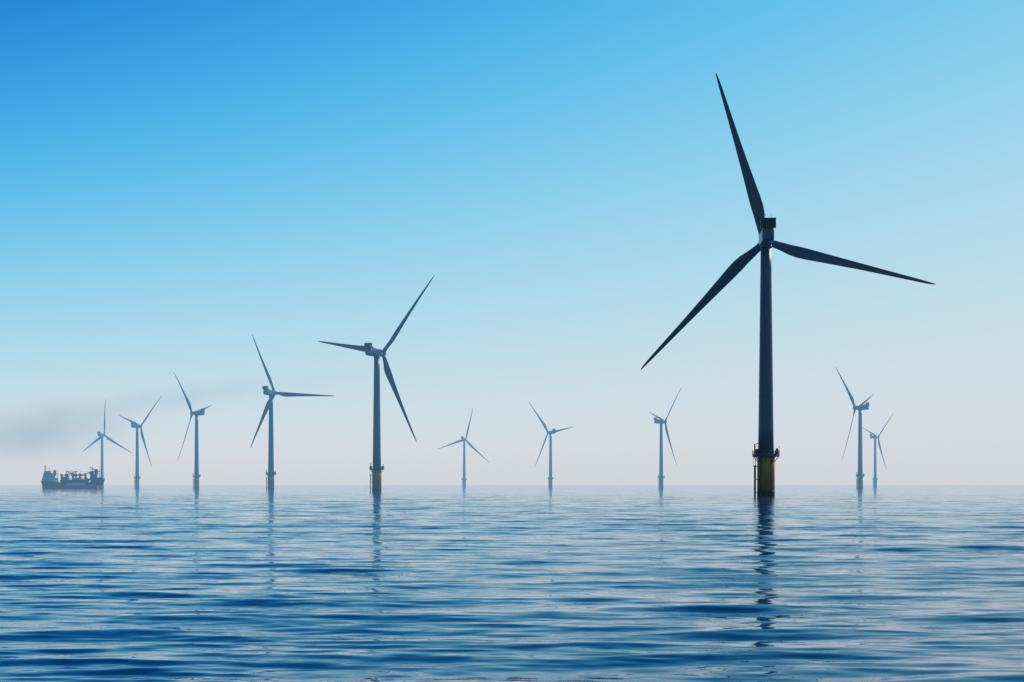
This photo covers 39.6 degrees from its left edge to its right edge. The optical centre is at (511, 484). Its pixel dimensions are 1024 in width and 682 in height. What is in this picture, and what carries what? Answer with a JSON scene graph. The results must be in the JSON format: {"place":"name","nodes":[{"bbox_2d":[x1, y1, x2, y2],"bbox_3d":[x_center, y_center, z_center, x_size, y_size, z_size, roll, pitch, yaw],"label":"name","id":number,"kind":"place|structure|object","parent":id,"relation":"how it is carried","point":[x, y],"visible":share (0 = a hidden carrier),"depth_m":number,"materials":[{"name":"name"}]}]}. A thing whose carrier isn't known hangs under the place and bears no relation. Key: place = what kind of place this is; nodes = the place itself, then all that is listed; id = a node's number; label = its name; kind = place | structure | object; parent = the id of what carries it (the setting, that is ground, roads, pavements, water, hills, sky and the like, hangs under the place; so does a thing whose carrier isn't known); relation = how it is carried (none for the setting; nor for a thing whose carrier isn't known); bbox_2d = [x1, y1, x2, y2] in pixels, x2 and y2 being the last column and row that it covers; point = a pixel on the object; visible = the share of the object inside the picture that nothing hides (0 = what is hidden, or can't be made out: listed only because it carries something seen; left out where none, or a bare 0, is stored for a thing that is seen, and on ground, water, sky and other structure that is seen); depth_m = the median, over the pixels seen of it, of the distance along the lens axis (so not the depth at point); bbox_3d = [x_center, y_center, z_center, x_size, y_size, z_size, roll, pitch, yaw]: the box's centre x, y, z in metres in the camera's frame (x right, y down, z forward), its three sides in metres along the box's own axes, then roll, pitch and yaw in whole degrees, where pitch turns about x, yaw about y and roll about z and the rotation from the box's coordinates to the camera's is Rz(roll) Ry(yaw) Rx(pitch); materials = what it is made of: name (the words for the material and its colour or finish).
{"place":"outdoors","nodes":[
{"label":"outdoors","id":0,"kind":"place"},
{"bbox_2d":[0,485,1023,681],"bbox_3d":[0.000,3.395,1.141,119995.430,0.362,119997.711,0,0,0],"label":"sea","id":1,"kind":"structure","parent":0,"point":[508,583],"depth_m":48.80,"materials":[{"name":"blue liquid"}]},
{"bbox_2d":[41,465,104,488],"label":"dredger ship","id":2,"kind":"object","parent":1,"relation":"on","point":[49,480],"visible":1,"depth_m":1245.64,"materials":[{"name":"paint"}]},
{"bbox_2d":[84,409,131,486],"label":"wind turbine","id":3,"kind":"object","parent":1,"relation":"in","point":[101,435],"visible":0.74,"depth_m":2184.86,"materials":[{"name":"paint"}]},
{"bbox_2d":[119,397,160,487],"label":"wind turbine","id":4,"kind":"object","parent":1,"relation":"in","point":[136,475],"visible":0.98,"depth_m":1854.02,"materials":[{"name":"paint"}]},
{"bbox_2d":[174,373,210,487],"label":"wind turbine","id":5,"kind":"object","parent":1,"relation":"in","point":[196,475],"visible":0.97,"depth_m":1517.84,"materials":[{"name":"paint"}]},
{"bbox_2d":[250,335,332,488],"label":"wind turbine","id":6,"kind":"object","parent":1,"relation":"in","point":[272,393],"visible":0.98,"depth_m":1180.55,"materials":[{"name":"paint"}]},
{"bbox_2d":[318,276,433,490],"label":"wind turbine","id":7,"kind":"object","parent":1,"relation":"in","point":[368,349],"visible":1,"depth_m":823.13,"materials":[{"name":"paint"}]},
{"bbox_2d":[439,409,488,486],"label":"wind turbine","id":8,"kind":"object","parent":1,"relation":"in","point":[464,478],"visible":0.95,"depth_m":2398.47,"materials":[{"name":"paint"}]},
{"bbox_2d":[529,403,571,486],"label":"wind turbine","id":9,"kind":"object","parent":1,"relation":"in","point":[550,433],"visible":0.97,"depth_m":2070.86,"materials":[{"name":"paint"}]},
{"bbox_2d":[650,389,680,487],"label":"wind turbine","id":10,"kind":"object","parent":1,"relation":"in","point":[661,421],"visible":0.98,"depth_m":1723.39,"materials":[{"name":"paint"}]},
{"bbox_2d":[640,74,935,495],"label":"wind turbine","id":11,"kind":"object","parent":1,"relation":"in","point":[763,454],"visible":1,"depth_m":442.65,"materials":[{"name":"paint"}]},
{"bbox_2d":[835,367,872,487],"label":"wind turbine","id":12,"kind":"object","parent":1,"relation":"in","point":[861,406],"visible":0.98,"depth_m":1410.49,"materials":[{"name":"paint"}]},
{"bbox_2d":[862,414,892,486],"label":"wind turbine","id":13,"kind":"object","parent":1,"relation":"in","point":[875,478],"visible":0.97,"depth_m":2278.01,"materials":[{"name":"paint"}]},
{"bbox_2d":[0,0,1023,484],"label":"sky","id":14,"kind":"structure","parent":0,"point":[182,182],"materials":[{"name":"blue"}]}
]}

